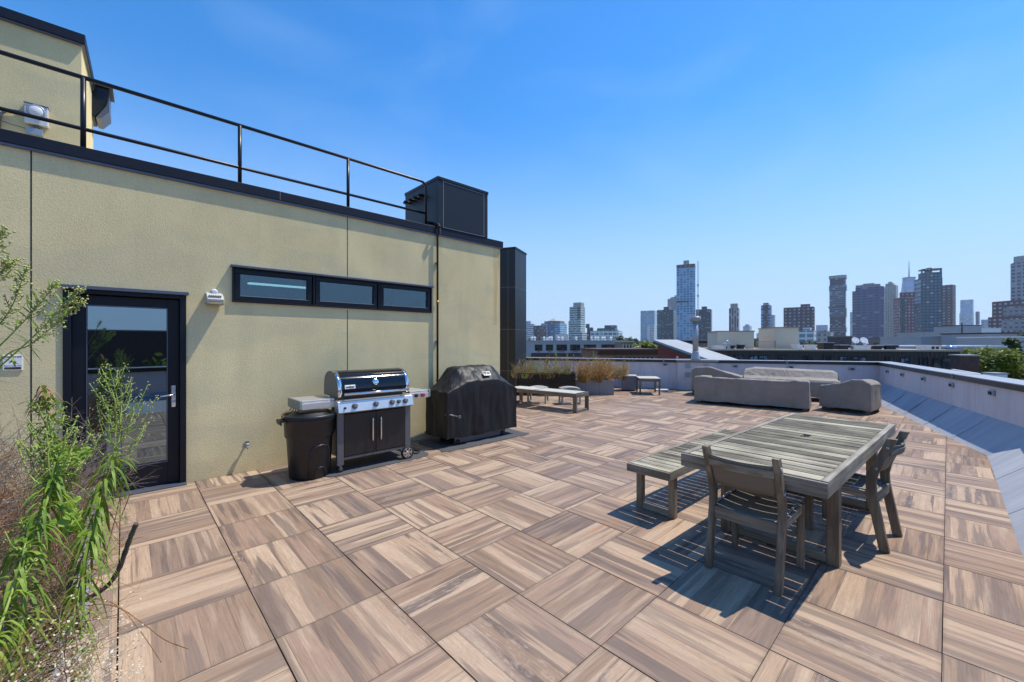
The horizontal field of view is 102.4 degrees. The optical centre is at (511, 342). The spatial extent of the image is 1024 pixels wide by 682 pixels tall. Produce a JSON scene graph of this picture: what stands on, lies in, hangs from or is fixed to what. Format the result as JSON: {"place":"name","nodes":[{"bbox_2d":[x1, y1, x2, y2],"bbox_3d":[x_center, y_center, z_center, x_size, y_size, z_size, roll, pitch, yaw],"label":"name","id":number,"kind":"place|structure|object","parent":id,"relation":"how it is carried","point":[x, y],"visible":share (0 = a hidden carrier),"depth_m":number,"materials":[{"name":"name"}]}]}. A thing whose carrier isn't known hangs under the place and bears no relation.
{"place":"outdoors","nodes":[
{"label":"outdoors","id":0,"kind":"place"},
{"bbox_2d":[0,225,15,253],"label":"tall weed","id":1,"kind":"object","parent":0,"point":[2,232],"visible":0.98,"depth_m":1.31,"materials":[{"name":"green plant"}]},
{"bbox_2d":[0,252,24,287],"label":"tall weed","id":2,"kind":"object","parent":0,"point":[8,263],"visible":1,"depth_m":1.20,"materials":[{"name":"green plant"}]},
{"bbox_2d":[0,262,32,340],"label":"tall weed","id":3,"kind":"object","parent":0,"point":[15,290],"visible":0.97,"depth_m":1.30,"materials":[{"name":"green plant"}]},
{"bbox_2d":[0,279,70,360],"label":"tall weed","id":4,"kind":"object","parent":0,"point":[52,286],"visible":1,"depth_m":1.30,"materials":[{"name":"green plant"}]},
{"bbox_2d":[0,295,88,389],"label":"tall weed","id":5,"kind":"object","parent":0,"point":[61,321],"visible":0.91,"depth_m":1.40,"materials":[{"name":"green plant"}]},
{"bbox_2d":[0,283,89,383],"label":"tall weed","id":6,"kind":"object","parent":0,"point":[66,302],"visible":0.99,"depth_m":1.37,"materials":[{"name":"green plant"}]},
{"bbox_2d":[0,0,1023,340],"label":"sky","id":7,"kind":"structure","parent":0,"point":[777,149],"materials":[{"name":"blue"}]},
{"bbox_2d":[113,467,945,681],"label":"roof","id":8,"kind":"structure","parent":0,"point":[178,481],"depth_m":2.58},
{"bbox_2d":[0,128,502,501],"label":"stair building","id":9,"kind":"structure","parent":8,"relation":"on","point":[71,214],"depth_m":4.88,"materials":[{"name":"beige paint"}]},
{"bbox_2d":[3,355,22,370],"bbox_3d":[-4.558,0.187,3.760,0.120,0.140,0.013,0,0,-43],"label":"stairwell sign","id":10,"kind":"object","parent":9,"relation":"attached to","point":[8,366],"visible":0.73,"depth_m":3.76,"materials":[{"name":"white paint"}]},
{"bbox_2d":[0,6,94,148],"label":"lift penthouse","id":11,"kind":"object","parent":9,"relation":"on","point":[57,94],"visible":0.54,"depth_m":4.71,"materials":[{"name":"beige paint"}]},
{"bbox_2d":[0,101,48,137],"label":"outdoor wall light","id":12,"kind":"object","parent":11,"relation":"attached to","point":[36,109],"visible":0.78,"depth_m":4.62,"materials":[{"name":"white plastic"}]},
{"bbox_2d":[92,84,114,128],"bbox_3d":[-5.967,-2.629,5.932,0.330,2.016,0.430,0,0,-41],"label":"wall hood","id":13,"kind":"object","parent":11,"relation":"attached to","point":[102,98],"depth_m":5.84,"materials":[{"name":"black paint"}]},
{"bbox_2d":[59,284,188,499],"bbox_3d":[-4.008,0.511,4.309,0.977,2.137,0.210,0,0,-43],"label":"entrance door","id":14,"kind":"structure","parent":9,"relation":"attached to","point":[141,333],"depth_m":4.37,"materials":[{"name":"black glass"}]},
{"bbox_2d":[0,50,426,223],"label":"roof railing","id":15,"kind":"object","parent":9,"relation":"on","point":[82,128],"visible":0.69,"depth_m":4.74,"materials":[{"name":"metal"}]},
{"bbox_2d":[205,289,223,304],"bbox_3d":[-3.423,-0.523,4.741,0.164,0.183,0.146,0,0,-43],"label":"wall lamp","id":16,"kind":"object","parent":9,"relation":"attached to","point":[213,297],"visible":1,"depth_m":4.71,"materials":[{"name":"white paint"}]},
{"bbox_2d":[230,264,433,312],"bbox_3d":[-2.353,-0.703,5.875,2.797,0.441,0.165,0,0,-43],"label":"strip window","id":17,"kind":"structure","parent":9,"relation":"attached to","point":[253,284],"depth_m":5.64,"materials":[{"name":"black glass"}]},
{"bbox_2d":[432,223,439,382],"bbox_3d":[-1.277,-0.316,6.739,0.165,3.331,0.420,0,0,6],"label":"gas pipe","id":18,"kind":"object","parent":9,"relation":"attached to","point":[437,303],"visible":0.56,"depth_m":6.84,"materials":[{"name":"gold metal"}]},
{"bbox_2d":[403,176,487,237],"bbox_3d":[-1.263,-2.345,7.573,1.223,0.845,1.124,0,0,-43],"label":"equipment enclosure","id":19,"kind":"object","parent":9,"relation":"on","point":[456,206],"visible":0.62,"depth_m":7.19,"materials":[{"name":"black"}]},
{"bbox_2d":[80,387,1023,681],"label":"deck","id":20,"kind":"structure","parent":8,"relation":"on","point":[546,549],"depth_m":2.80,"materials":[{"name":"brown wood"}]},
{"bbox_2d":[0,488,97,681],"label":"planter box","id":21,"kind":"object","parent":20,"relation":"on","point":[54,612],"visible":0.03,"depth_m":2.06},
{"bbox_2d":[0,515,59,681],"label":"tall weed","id":22,"kind":"object","parent":21,"relation":"in","point":[21,579],"visible":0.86,"depth_m":1.43,"materials":[{"name":"green plant"}]},
{"bbox_2d":[0,385,102,681],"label":"tall weed","id":23,"kind":"object","parent":21,"relation":"in","point":[54,485],"visible":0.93,"depth_m":1.65,"materials":[{"name":"green plant"}]},
{"bbox_2d":[24,385,63,420],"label":"wilted leaves","id":24,"kind":"object","parent":23,"relation":"attached to","point":[42,396],"visible":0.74,"depth_m":1.78,"materials":[{"name":"plant"}]},
{"bbox_2d":[49,496,87,537],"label":"broad leaves","id":25,"kind":"object","parent":23,"relation":"attached to","point":[63,521],"visible":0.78,"depth_m":1.74,"materials":[{"name":"green plant"}]},
{"bbox_2d":[2,597,132,681],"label":"dried flower stalks","id":26,"kind":"object","parent":21,"relation":"in","point":[79,642],"visible":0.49,"depth_m":1.48,"materials":[{"name":"beige plant"}]},
{"bbox_2d":[0,583,146,681],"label":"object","id":27,"kind":"object","parent":21,"relation":"in","point":[80,660],"visible":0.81,"depth_m":1.44,"materials":[{"name":"gravel"}]},
{"bbox_2d":[0,399,163,583],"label":"dry bramble","id":28,"kind":"object","parent":21,"relation":"in","point":[32,472],"visible":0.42,"depth_m":2.49,"materials":[{"name":"plant"}]},
{"bbox_2d":[0,410,187,681],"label":"dead stems","id":29,"kind":"object","parent":21,"relation":"on","point":[56,546],"depth_m":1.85,"materials":[{"name":"plant"}]},
{"bbox_2d":[42,361,158,681],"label":"tall weed","id":30,"kind":"object","parent":21,"relation":"in","point":[93,545],"visible":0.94,"depth_m":1.80,"materials":[{"name":"green plant"}]},
{"bbox_2d":[34,444,93,471],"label":"broad leaves","id":31,"kind":"object","parent":30,"relation":"attached to","point":[84,452],"visible":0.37,"depth_m":1.93,"materials":[{"name":"green plant"}]},
{"bbox_2d":[276,409,336,480],"bbox_3d":[-2.408,1.198,4.901,0.604,0.764,0.600,0,0,0],"label":"dustbin","id":32,"kind":"object","parent":20,"relation":"on","point":[308,435],"visible":0.97,"depth_m":4.70,"materials":[{"name":"plastic"}]},
{"bbox_2d":[325,447,428,476],"bbox_3d":[-1.909,1.575,5.564,1.444,0.006,0.844,0,0,-43],"label":"grill mat","id":33,"kind":"object","parent":20,"relation":"on","point":[358,464],"visible":0.49,"depth_m":5.43,"materials":[{"name":"rubber"}]},
{"bbox_2d":[288,367,429,472],"bbox_3d":[-1.923,0.967,5.411,1.747,1.226,0.650,0,0,-43],"label":"gas grill","id":34,"kind":"object","parent":33,"relation":"on","point":[371,407],"visible":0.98,"depth_m":5.21,"materials":[{"name":"grey paint"}]},
{"bbox_2d":[344,411,375,456],"bbox_3d":[-1.882,1.136,5.126,0.403,0.512,0.061,0,0,-43],"label":"door","id":35,"kind":"structure","parent":34,"relation":"in","point":[359,428],"depth_m":5.13,"materials":[{"name":"black metal"}]},
{"bbox_2d":[376,407,404,450],"bbox_3d":[-1.585,1.136,5.407,0.403,0.512,0.061,0,0,-43],"label":"door","id":36,"kind":"structure","parent":34,"relation":"in","point":[390,423],"depth_m":5.41,"materials":[{"name":"black metal"}]},
{"bbox_2d":[419,428,528,451],"bbox_3d":[-0.607,1.575,6.792,1.809,0.006,0.859,0,0,-43],"label":"grill mat","id":37,"kind":"object","parent":20,"relation":"on","point":[445,445],"visible":0.75,"depth_m":6.48,"materials":[{"name":"rubber"}]},
{"bbox_2d":[426,364,516,443],"bbox_3d":[-0.629,0.979,6.823,1.507,1.198,0.671,0,0,-43],"label":"covered grill","id":38,"kind":"object","parent":37,"relation":"on","point":[465,403],"visible":1,"depth_m":6.49,"materials":[{"name":"black fabric"}]},
{"bbox_2d":[500,247,526,385],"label":"clad stair tower","id":39,"kind":"structure","parent":20,"relation":"on","point":[512,305],"depth_m":13.74,"materials":[{"name":"black"}]},
{"bbox_2d":[527,385,548,403],"bbox_3d":[0.679,1.363,10.750,0.500,0.435,0.380,0,0,15],"label":"curved stool","id":40,"kind":"object","parent":20,"relation":"on","point":[545,401],"visible":0.59,"depth_m":10.69,"materials":[{"name":"grey wood"}]},
{"bbox_2d":[516,372,575,394],"bbox_3d":[1.034,1.252,12.582,1.800,0.655,0.700,0,0,5],"label":"planter box","id":41,"kind":"object","parent":20,"relation":"on","point":[557,382],"visible":0.62,"depth_m":12.27,"materials":[{"name":"metal"}]},
{"bbox_2d":[511,353,574,378],"bbox_3d":[1.014,0.691,12.595,2.233,0.779,1.162,0,0,5],"label":"dry shrub","id":42,"kind":"object","parent":41,"relation":"in","point":[531,369],"visible":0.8,"depth_m":12.41,"materials":[{"name":"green plant"}]},
{"bbox_2d":[515,386,588,412],"bbox_3d":[0.819,1.362,10.004,2.050,0.436,0.580,0,0,40],"label":"bench","id":43,"kind":"object","parent":20,"relation":"on","point":[573,394],"visible":0.73,"depth_m":9.56,"materials":[{"name":"grey wood"}]},
{"bbox_2d":[558,386,580,404],"bbox_3d":[1.483,1.363,10.620,0.500,0.435,0.380,0,0,-5],"label":"curved stool","id":44,"kind":"object","parent":20,"relation":"on","point":[569,388],"visible":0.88,"depth_m":10.45,"materials":[{"name":"grey wood"}]},
{"bbox_2d":[576,378,613,394],"bbox_3d":[2.552,1.355,12.963,1.240,0.450,1.152,0,0,12],"label":"planter box","id":45,"kind":"object","parent":20,"relation":"on","point":[605,387],"visible":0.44,"depth_m":12.37,"materials":[{"name":"grey"}]},
{"bbox_2d":[564,355,620,382],"bbox_3d":[2.602,0.760,12.921,1.849,0.920,1.605,0,0,-15],"label":"dry shrub","id":46,"kind":"object","parent":45,"relation":"on","point":[599,371],"visible":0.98,"depth_m":12.47,"materials":[{"name":"brown plant"}]},
{"bbox_2d":[595,355,632,379],"bbox_3d":[3.346,0.823,13.681,1.404,0.794,1.156,0,0,11],"label":"dry shrub","id":47,"kind":"object","parent":45,"relation":"in","point":[624,371],"visible":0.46,"depth_m":13.48,"materials":[{"name":"brown plant"}]},
{"bbox_2d":[621,374,635,389],"bbox_3d":[3.846,1.315,13.579,0.490,0.470,0.490,0,0,14],"label":"storage cube","id":48,"kind":"object","parent":20,"relation":"on","point":[628,383],"visible":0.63,"depth_m":13.36,"materials":[{"name":"grey"}]},
{"bbox_2d":[636,376,660,394],"bbox_3d":[4.201,1.330,12.733,0.620,0.500,0.820,0,0,10],"label":"side table","id":49,"kind":"object","parent":20,"relation":"on","point":[654,379],"visible":1,"depth_m":12.39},
{"bbox_2d":[627,429,738,519],"bbox_3d":[2.063,1.355,4.471,2.273,0.451,0.420,0,0,-42],"label":"dining bench","id":50,"kind":"object","parent":20,"relation":"on","point":[665,464],"visible":0.57,"depth_m":3.86,"materials":[{"name":"grey wood"}]},
{"bbox_2d":[676,359,718,389],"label":"parapet pier","id":51,"kind":"structure","parent":20,"relation":"on","point":[685,367],"depth_m":13.64,"materials":[{"name":"paint"}]},
{"bbox_2d":[690,316,700,359],"bbox_3d":[6.039,-0.139,13.550,0.340,1.423,0.340,0,0,-43],"label":"vent stack","id":52,"kind":"object","parent":51,"relation":"on","point":[695,320],"visible":1,"depth_m":13.47,"materials":[{"name":"metal"}]},
{"bbox_2d":[691,367,743,394],"bbox_3d":[6.181,1.149,12.362,1.382,0.863,0.982,0,0,34],"label":"covered sofa","id":53,"kind":"object","parent":20,"relation":"on","point":[700,371],"visible":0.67,"depth_m":12.11,"materials":[{"name":"beige fabric"}]},
{"bbox_2d":[694,375,811,410],"bbox_3d":[6.020,1.226,10.416,2.527,0.708,0.978,0,0,36],"label":"covered sofa","id":54,"kind":"object","parent":20,"relation":"on","point":[790,394],"visible":1,"depth_m":9.97,"materials":[{"name":"beige fabric"}]},
{"bbox_2d":[702,444,804,596],"bbox_3d":[1.690,1.150,2.886,0.589,0.860,0.482,0,0,-41],"label":"dining chair","id":55,"kind":"object","parent":20,"relation":"on","point":[747,500],"visible":1,"depth_m":2.80,"materials":[{"name":"grey wood"}]},
{"bbox_2d":[681,413,895,567],"bbox_3d":[2.613,1.210,3.685,2.710,0.741,0.910,0,0,-41],"label":"dining table","id":56,"kind":"object","parent":20,"relation":"on","point":[826,458],"visible":0.91,"depth_m":3.21,"materials":[{"name":"grey wood"}]},
{"bbox_2d":[743,367,839,397],"bbox_3d":[7.858,1.159,11.673,2.267,0.841,0.968,0,0,33],"label":"covered sofa","id":57,"kind":"object","parent":20,"relation":"on","point":[816,378],"visible":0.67,"depth_m":11.55,"materials":[{"name":"beige fabric"}]},
{"bbox_2d":[819,379,880,414],"bbox_3d":[7.835,1.200,9.545,0.979,0.760,1.014,0,0,-38],"label":"covered sofa","id":58,"kind":"object","parent":20,"relation":"on","point":[862,394],"visible":1,"depth_m":9.19,"materials":[{"name":"beige fabric"}]},
{"bbox_2d":[805,431,909,553],"bbox_3d":[2.848,1.150,3.403,0.482,0.860,0.589,0,0,-37],"label":"dining chair","id":59,"kind":"object","parent":20,"relation":"on","point":[872,488],"visible":0.67,"depth_m":3.22,"materials":[{"name":"grey wood"}]},
{"bbox_2d":[879,382,1023,557],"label":"skirt","id":60,"kind":"object","parent":20,"relation":"on","point":[999,443],"visible":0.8,"depth_m":6.14,"materials":[{"name":"metal"}]},
{"bbox_2d":[881,386,1023,513],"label":"skirt lap","id":61,"kind":"object","parent":60,"relation":"on","point":[997,477],"visible":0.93,"depth_m":6.70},
{"bbox_2d":[526,321,535,339],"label":"skyscraper","id":62,"kind":"structure","parent":0,"point":[529,329],"depth_m":2306.03,"materials":[{"name":"glass"}]},
{"bbox_2d":[533,325,545,339],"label":"skyscraper","id":63,"kind":"structure","parent":0,"point":[539,332],"depth_m":1510.14,"materials":[{"name":"grey paint"}]},
{"bbox_2d":[526,334,622,357],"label":"apartment block","id":64,"kind":"structure","parent":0,"point":[561,346],"depth_m":98.35,"materials":[{"name":"concrete"}]},
{"bbox_2d":[590,325,621,339],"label":"skyscraper","id":65,"kind":"structure","parent":0,"point":[608,331],"depth_m":1324.21,"materials":[{"name":"grey paint"}]},
{"bbox_2d":[578,348,657,358],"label":"brick arcade building","id":66,"kind":"structure","parent":0,"point":[641,353],"depth_m":61.38,"materials":[{"name":"black"}]},
{"bbox_2d":[614,341,633,347],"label":"tan building","id":67,"kind":"structure","parent":0,"point":[623,344],"depth_m":92.00,"materials":[{"name":"beige paint"}]},
{"bbox_2d":[676,260,695,339],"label":"skyscraper","id":68,"kind":"structure","parent":0,"point":[685,291],"depth_m":1415.02,"materials":[{"name":"glass"}]},
{"bbox_2d":[680,340,707,347],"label":"tan flat block","id":69,"kind":"structure","parent":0,"point":[702,343],"depth_m":74.50,"materials":[{"name":"concrete"}]},
{"bbox_2d":[653,340,737,359],"bbox_3d":[16.225,7.661,36.951,2.860,15.837,7.375,0,0,-18],"label":"skylight","id":70,"kind":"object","parent":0,"point":[673,349],"depth_m":37.42,"materials":[{"name":"grey metal"}]},
{"bbox_2d":[696,306,711,339],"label":"skyscraper","id":71,"kind":"structure","parent":0,"point":[704,313],"depth_m":1512.66,"materials":[{"name":"grey paint"}]},
{"bbox_2d":[729,303,739,330],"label":"skyscraper","id":72,"kind":"structure","parent":0,"point":[734,317],"depth_m":1307.99,"materials":[{"name":"grey paint"}]},
{"bbox_2d":[783,304,814,330],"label":"skyscraper","id":73,"kind":"structure","parent":0,"point":[802,316],"depth_m":1323.82,"materials":[{"name":"brick"}]},
{"bbox_2d":[798,328,815,344],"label":"skyscraper","id":74,"kind":"structure","parent":0,"point":[806,334],"depth_m":910.54,"materials":[{"name":"grey paint"}]},
{"bbox_2d":[816,330,832,341],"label":"skyscraper","id":75,"kind":"structure","parent":0,"point":[821,335],"depth_m":708.51,"materials":[{"name":"grey paint"}]},
{"bbox_2d":[704,348,963,369],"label":"long brown building","id":76,"kind":"structure","parent":0,"point":[940,359],"depth_m":34.74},
{"bbox_2d":[707,331,754,348],"bbox_3d":[22.079,-0.187,41.790,3.344,1.858,4.120,0,0,13],"label":"roof bulkhead","id":77,"kind":"object","parent":76,"relation":"on","point":[717,338],"visible":0.82,"depth_m":39.90,"materials":[{"name":"beige paint"}]},
{"bbox_2d":[758,327,799,348],"bbox_3d":[26.331,-0.352,40.824,2.180,2.187,4.120,0,0,13],"label":"roof bulkhead","id":78,"kind":"object","parent":76,"relation":"on","point":[785,337],"visible":0.82,"depth_m":39.00,"materials":[{"name":"beige paint"}]},
{"bbox_2d":[816,342,834,348],"bbox_3d":[28.118,0.366,36.932,0.851,0.731,1.280,0,0,13],"label":"plant box","id":79,"kind":"object","parent":76,"relation":"on","point":[825,345],"visible":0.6,"depth_m":36.41,"materials":[{"name":"black"}]},
{"bbox_2d":[933,358,949,369],"bbox_3d":[34.728,1.980,33.252,1.240,1.455,0.049,0,0,13],"label":"window","id":80,"kind":"structure","parent":76,"relation":"in","point":[945,362],"depth_m":33.26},
{"bbox_2d":[828,275,846,335],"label":"skyscraper","id":81,"kind":"structure","parent":0,"point":[837,302],"depth_m":1513.40,"materials":[{"name":"glass"}]},
{"bbox_2d":[827,336,854,345],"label":"building","id":82,"kind":"structure","parent":0,"point":[842,340],"depth_m":335.14,"materials":[{"name":"grey paint"}]},
{"bbox_2d":[885,282,897,336],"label":"skyscraper","id":83,"kind":"structure","parent":0,"point":[891,291],"depth_m":1565.03,"materials":[{"name":"grey paint"}]},
{"bbox_2d":[901,269,915,291],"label":"skyscraper","id":84,"kind":"structure","parent":0,"point":[908,284],"depth_m":2680.49,"materials":[{"name":"glass"}]},
{"bbox_2d":[914,268,941,332],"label":"skyscraper","id":85,"kind":"structure","parent":0,"point":[928,300],"depth_m":1145.16,"materials":[{"name":"glass"}]},
{"bbox_2d":[915,345,941,349],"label":"roof unit","id":86,"kind":"structure","parent":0,"point":[930,347],"depth_m":34.71,"materials":[{"name":"white paint"}]},
{"bbox_2d":[896,332,970,335],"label":"grey roof block","id":87,"kind":"structure","parent":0,"point":[921,334],"depth_m":110.13,"materials":[{"name":"concrete"}]},
{"bbox_2d":[864,345,1006,349],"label":"grey roof block","id":88,"kind":"structure","parent":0,"point":[962,347],"depth_m":60.00,"materials":[{"name":"white paint"}]},
{"bbox_2d":[942,284,955,325],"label":"skyscraper","id":89,"kind":"structure","parent":0,"point":[948,304],"depth_m":1259.74,"materials":[{"name":"grey paint"}]},
{"bbox_2d":[933,325,981,332],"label":"grey roof block","id":90,"kind":"structure","parent":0,"point":[966,328],"depth_m":140.78,"materials":[{"name":"concrete"}]},
{"bbox_2d":[940,332,1018,344],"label":"grey roof block","id":91,"kind":"structure","parent":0,"point":[949,339],"depth_m":84.61,"materials":[{"name":"concrete"}]},
{"bbox_2d":[956,336,1023,379],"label":"grey roof block","id":92,"kind":"structure","parent":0,"point":[997,340],"depth_m":74.22,"materials":[{"name":"concrete"}]},
{"bbox_2d":[1010,256,1023,299],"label":"skyscraper","id":93,"kind":"structure","parent":0,"point":[1017,279],"depth_m":1136.53,"materials":[{"name":"grey paint"}]},
{"label":"ground","id":94,"kind":"structure","parent":0,"visible":0},
{"bbox_2d":[541,318,566,339],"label":"skyscraper","id":95,"kind":"structure","parent":94,"relation":"on","point":[554,326],"depth_m":1919.13,"materials":[{"name":"glass"}]},
{"bbox_2d":[569,302,586,339],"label":"skyscraper","id":96,"kind":"structure","parent":94,"relation":"on","point":[577,320],"depth_m":1713.67,"materials":[{"name":"glass"}]},
{"bbox_2d":[634,339,657,348],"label":"tree","id":97,"kind":"object","parent":94,"relation":"on","point":[646,344],"visible":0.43,"depth_m":89.92,"materials":[{"name":"green plant"}]},
{"bbox_2d":[640,310,656,341],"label":"skyscraper","id":98,"kind":"structure","parent":94,"relation":"on","point":[648,325],"depth_m":1816.54,"materials":[{"name":"glass"}]},
{"bbox_2d":[657,307,675,339],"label":"skyscraper","id":99,"kind":"structure","parent":94,"relation":"on","point":[666,323],"depth_m":1516.31,"materials":[{"name":"grey paint"}]},
{"bbox_2d":[667,295,675,309],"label":"skyscraper","id":100,"kind":"structure","parent":94,"relation":"on","point":[671,302],"depth_m":1910.15,"materials":[{"name":"grey paint"}]},
{"bbox_2d":[761,303,771,327],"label":"skyscraper","id":101,"kind":"structure","parent":94,"relation":"on","point":[766,315],"depth_m":1358.68,"materials":[{"name":"glass"}]},
{"bbox_2d":[526,357,1023,426],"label":"parapet wall","id":102,"kind":"structure","parent":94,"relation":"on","point":[969,391],"depth_m":9.85,"materials":[{"name":"metal"}]},
{"bbox_2d":[852,283,884,345],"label":"skyscraper","id":103,"kind":"structure","parent":94,"relation":"on","point":[868,310],"depth_m":1427.98,"materials":[{"name":"grey paint"}]},
{"bbox_2d":[893,292,914,336],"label":"skyscraper","id":104,"kind":"structure","parent":94,"relation":"on","point":[903,313],"depth_m":1147.51,"materials":[{"name":"brown paint"}]},
{"bbox_2d":[879,336,940,344],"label":"grey roof block","id":105,"kind":"structure","parent":94,"relation":"on","point":[915,340],"depth_m":92.14,"materials":[{"name":"concrete"}]},
{"bbox_2d":[948,354,980,372],"bbox_3d":[30.564,8.209,27.828,1.024,14.742,1.520,0,0,26],"label":"brick chimney","id":106,"kind":"object","parent":94,"relation":"on","point":[966,362],"visible":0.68,"depth_m":27.30,"materials":[{"name":"brick"}]},
{"bbox_2d":[959,299,973,324],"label":"skyscraper","id":107,"kind":"structure","parent":94,"relation":"on","point":[966,315],"depth_m":2417.17,"materials":[{"name":"glass"}]},
{"bbox_2d":[966,344,1023,379],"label":"tree","id":108,"kind":"object","parent":94,"relation":"on","point":[1009,361],"visible":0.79,"depth_m":35.05,"materials":[{"name":"green plant"}]},
{"bbox_2d":[981,372,1008,377],"bbox_3d":[16.663,8.314,14.200,0.434,14.532,0.460,0,0,0],"label":"roof hatch","id":109,"kind":"object","parent":94,"relation":"on","point":[998,374],"visible":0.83,"depth_m":14.02,"materials":[{"name":"white paint"}]},
{"bbox_2d":[988,299,1023,333],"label":"skyscraper","id":110,"kind":"structure","parent":94,"relation":"on","point":[1007,316],"depth_m":935.30,"materials":[{"name":"brick"}]},
{"bbox_2d":[998,337,1023,354],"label":"tree","id":111,"kind":"object","parent":94,"relation":"on","point":[1011,342],"visible":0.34,"depth_m":44.65,"materials":[{"name":"green plant"}]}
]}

